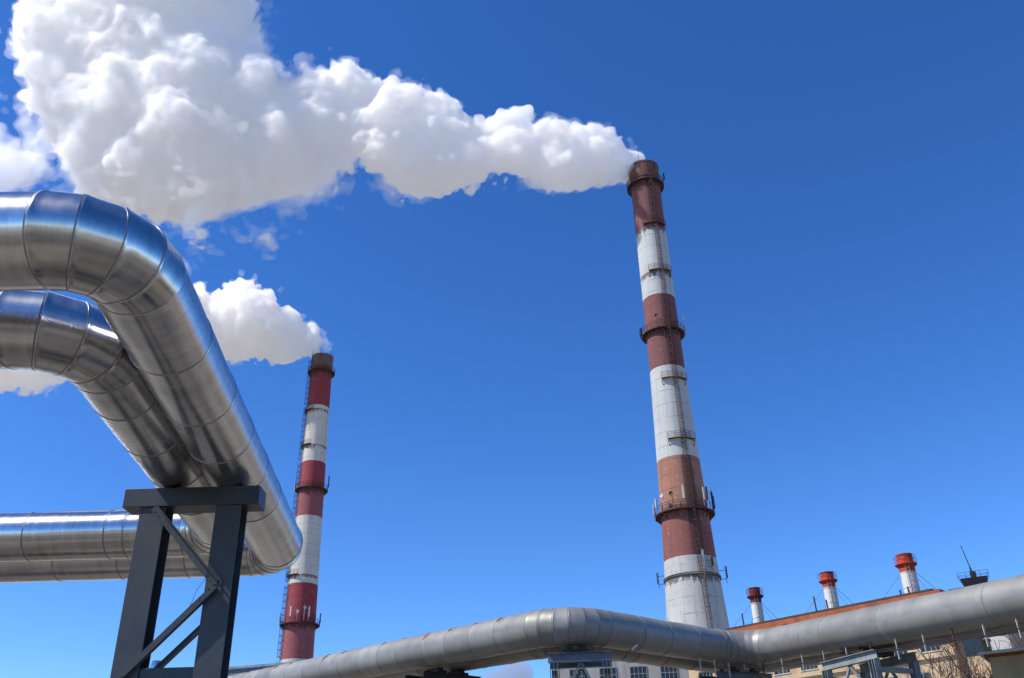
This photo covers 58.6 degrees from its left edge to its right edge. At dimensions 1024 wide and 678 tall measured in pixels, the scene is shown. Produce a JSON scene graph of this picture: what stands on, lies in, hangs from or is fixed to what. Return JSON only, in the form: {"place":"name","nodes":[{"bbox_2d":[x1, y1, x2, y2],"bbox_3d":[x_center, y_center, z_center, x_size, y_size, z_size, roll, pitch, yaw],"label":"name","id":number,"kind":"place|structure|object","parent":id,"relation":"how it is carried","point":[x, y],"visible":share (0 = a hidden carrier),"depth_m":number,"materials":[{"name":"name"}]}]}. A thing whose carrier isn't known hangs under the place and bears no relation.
{"place":"outdoors","nodes":[
{"label":"outdoors","id":0,"kind":"place"},
{"bbox_2d":[0,0,1023,677],"label":"sky","id":1,"kind":"structure","parent":0,"point":[431,196],"materials":[{"name":"blue"}]},
{"bbox_2d":[553,660,688,677],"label":"whitewashed block","id":2,"kind":"structure","parent":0,"point":[620,669],"depth_m":75.38,"materials":[{"name":"white paint"}]},
{"bbox_2d":[569,669,585,677],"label":"window","id":3,"kind":"structure","parent":2,"relation":"in","point":[571,671],"depth_m":75.75,"materials":[{"name":"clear glass"}]},
{"bbox_2d":[599,667,616,677],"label":"window","id":4,"kind":"structure","parent":2,"relation":"in","point":[613,669],"depth_m":75.52,"materials":[{"name":"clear glass"}]},
{"bbox_2d":[629,666,647,677],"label":"window","id":5,"kind":"structure","parent":2,"relation":"in","point":[635,671],"depth_m":75.26,"materials":[{"name":"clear glass"}]},
{"bbox_2d":[660,666,677,677],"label":"window","id":6,"kind":"structure","parent":2,"relation":"in","point":[666,672],"depth_m":74.95,"materials":[{"name":"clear glass"}]},
{"bbox_2d":[689,586,1023,677],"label":"power station hall","id":7,"kind":"structure","parent":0,"point":[812,671],"depth_m":54.13,"materials":[{"name":"beige paint"}]},
{"bbox_2d":[699,672,712,675],"bbox_3d":[13.231,23.000,61.798,0.088,0.894,1.130,24,-38,-38],"label":"window","id":8,"kind":"structure","parent":7,"relation":"in","point":[703,673],"depth_m":61.96,"materials":[{"name":"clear glass"}]},
{"bbox_2d":[734,587,776,625],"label":"stack","id":9,"kind":"object","parent":7,"relation":"on","point":[755,596],"visible":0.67,"depth_m":67.33,"materials":[{"name":"white paint"}]},
{"bbox_2d":[775,670,789,674],"bbox_3d":[17.265,20.917,58.239,0.088,0.894,1.130,24,-38,-38],"label":"window","id":10,"kind":"structure","parent":7,"relation":"in","point":[786,671],"depth_m":58.15,"materials":[{"name":"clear glass"}]},
{"bbox_2d":[802,665,817,670],"bbox_3d":[18.609,20.224,57.055,0.088,0.894,1.130,24,-38,-38],"label":"window","id":11,"kind":"structure","parent":7,"relation":"in","point":[810,667],"depth_m":56.88,"materials":[{"name":"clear glass"}]},
{"bbox_2d":[806,571,853,611],"bbox_3d":[22.447,19.079,64.314,5.618,4.650,3.820,-11,-30,16],"label":"stack","id":12,"kind":"object","parent":7,"relation":"on","point":[827,581],"visible":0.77,"depth_m":63.65,"materials":[{"name":"white paint"}]},
{"bbox_2d":[891,651,907,656],"bbox_3d":[22.641,18.146,53.505,0.088,0.894,1.130,24,-38,-38],"label":"window","id":13,"kind":"structure","parent":7,"relation":"in","point":[903,652],"depth_m":53.32,"materials":[{"name":"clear glass"}]},
{"bbox_2d":[884,553,935,596],"bbox_3d":[26.578,17.072,61.001,5.618,4.750,3.820,-13,-31,20],"label":"stack","id":14,"kind":"object","parent":7,"relation":"on","point":[906,564],"visible":0.69,"depth_m":60.28,"materials":[{"name":"white paint"}]},
{"bbox_2d":[921,646,940,651],"bbox_3d":[23.977,17.463,52.339,0.088,0.894,1.130,24,-38,-38],"label":"window","id":15,"kind":"structure","parent":7,"relation":"in","point":[936,647],"depth_m":52.18,"materials":[{"name":"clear glass"}]},
{"bbox_2d":[949,547,988,589],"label":"rooftop platform","id":16,"kind":"structure","parent":7,"relation":"on","point":[973,579],"depth_m":57.00,"materials":[{"name":"black paint"}]},
{"bbox_2d":[963,639,983,656],"bbox_3d":[25.840,17.058,51.081,0.037,1.200,1.150,24,-38,-38],"label":"window","id":17,"kind":"structure","parent":7,"relation":"in","point":[969,645],"depth_m":51.03,"materials":[{"name":"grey glass"}]},
{"label":"yard pavement","id":18,"kind":"structure","parent":0,"visible":0},
{"bbox_2d":[150,660,159,667],"bbox_3d":[-7.256,8.920,17.601,0.260,5.200,0.260,-2,-29,0],"label":"vent pipe","id":19,"kind":"object","parent":18,"relation":"on","point":[154,663],"visible":0.23,"depth_m":18.74,"materials":[{"name":"metal"}]},
{"bbox_2d":[110,485,265,677],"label":"pipe support frame","id":20,"kind":"object","parent":18,"relation":"on","point":[156,510],"visible":1,"depth_m":14.92,"materials":[{"name":"grey metal"}]},
{"bbox_2d":[0,291,214,561],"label":"heating pipe","id":21,"kind":"object","parent":20,"relation":"on","point":[76,343],"visible":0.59,"depth_m":13.37,"materials":[{"name":"metal"}]},
{"bbox_2d":[0,190,302,582],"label":"heating pipe","id":22,"kind":"object","parent":20,"relation":"on","point":[123,268],"visible":0.88,"depth_m":11.23,"materials":[{"name":"metal"}]},
{"bbox_2d":[404,667,480,677],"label":"pipe trestle","id":23,"kind":"object","parent":18,"relation":"on","point":[438,672],"visible":1,"depth_m":26.73,"materials":[{"name":"metal"}]},
{"bbox_2d":[372,622,1023,677],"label":"heating pipe","id":24,"kind":"object","parent":23,"relation":"on","point":[617,655],"visible":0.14,"depth_m":25.90,"materials":[{"name":"grey metal"}]},
{"bbox_2d":[548,646,611,677],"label":"pipe trestle","id":25,"kind":"object","parent":18,"relation":"on","point":[580,657],"visible":1,"depth_m":22.92,"materials":[{"name":"grey paint"}]},
{"bbox_2d":[697,667,771,677],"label":"pipe trestle","id":26,"kind":"object","parent":18,"relation":"on","point":[722,673],"visible":0.84,"depth_m":27.18,"materials":[{"name":"grey paint"}]},
{"bbox_2d":[820,647,921,677],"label":"pipe trestle","id":27,"kind":"object","parent":18,"relation":"on","point":[875,665],"visible":0.96,"depth_m":23.43,"materials":[{"name":"grey paint"}]},
{"bbox_2d":[228,574,1023,677],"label":"heating pipe","id":28,"kind":"object","parent":27,"relation":"on","point":[994,603],"visible":1,"depth_m":24.20,"materials":[{"name":"silver metal"}]},
{"bbox_2d":[622,644,637,660],"bbox_3d":[3.026,8.057,23.450,0.469,0.420,0.060,-2,-29,0],"label":"floodlight","id":29,"kind":"object","parent":28,"relation":"attached to","point":[634,647],"visible":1,"depth_m":23.47,"materials":[{"name":"metal"}]},
{"bbox_2d":[699,618,1023,677],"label":"cable run","id":30,"kind":"object","parent":28,"relation":"hanging from","point":[924,641],"visible":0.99,"depth_m":22.46,"materials":[{"name":"paint"}]},
{"bbox_2d":[978,647,1023,677],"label":"plaster outbuilding","id":31,"kind":"structure","parent":18,"relation":"on","point":[1007,663],"depth_m":21.97,"materials":[{"name":"beige paint"}]},
{"bbox_2d":[980,638,991,650],"bbox_3d":[11.738,7.598,22.547,0.230,0.345,0.230,-19,-33,28],"label":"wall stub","id":32,"kind":"object","parent":31,"relation":"on","point":[985,646],"depth_m":22.50,"materials":[{"name":"grey paint"}]},
{"label":"ground","id":33,"kind":"structure","parent":0,"visible":0},
{"bbox_2d":[228,661,295,675],"bbox_3d":[-11.279,19.566,40.883,5.300,9.330,4.485,-9,-30,14],"label":"pipe","id":34,"kind":"object","parent":33,"relation":"on","point":[233,670],"visible":0.11,"depth_m":41.06,"materials":[{"name":"grey metal"}]},
{"bbox_2d":[276,350,334,662],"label":"chimney","id":35,"kind":"object","parent":33,"relation":"on","point":[298,625],"visible":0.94,"depth_m":214.01,"materials":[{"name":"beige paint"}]},
{"bbox_2d":[627,157,729,629],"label":"chimney","id":36,"kind":"object","parent":33,"relation":"on","point":[684,516],"visible":0.96,"depth_m":144.67,"materials":[{"name":"white paint"}]},
{"bbox_2d":[852,647,981,677],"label":"bare tree","id":37,"kind":"object","parent":33,"relation":"on","point":[930,665],"visible":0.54,"depth_m":35.99,"materials":[{"name":"brown plant"}]},
{"bbox_2d":[916,644,993,677],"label":"bare tree","id":38,"kind":"object","parent":33,"relation":"on","point":[962,667],"visible":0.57,"depth_m":41.97,"materials":[{"name":"brown plant"}]},
{"bbox_2d":[931,633,1023,677],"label":"bare tree","id":39,"kind":"object","parent":33,"relation":"on","point":[983,671],"visible":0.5,"depth_m":38.19,"materials":[{"name":"brown plant"}]}
]}

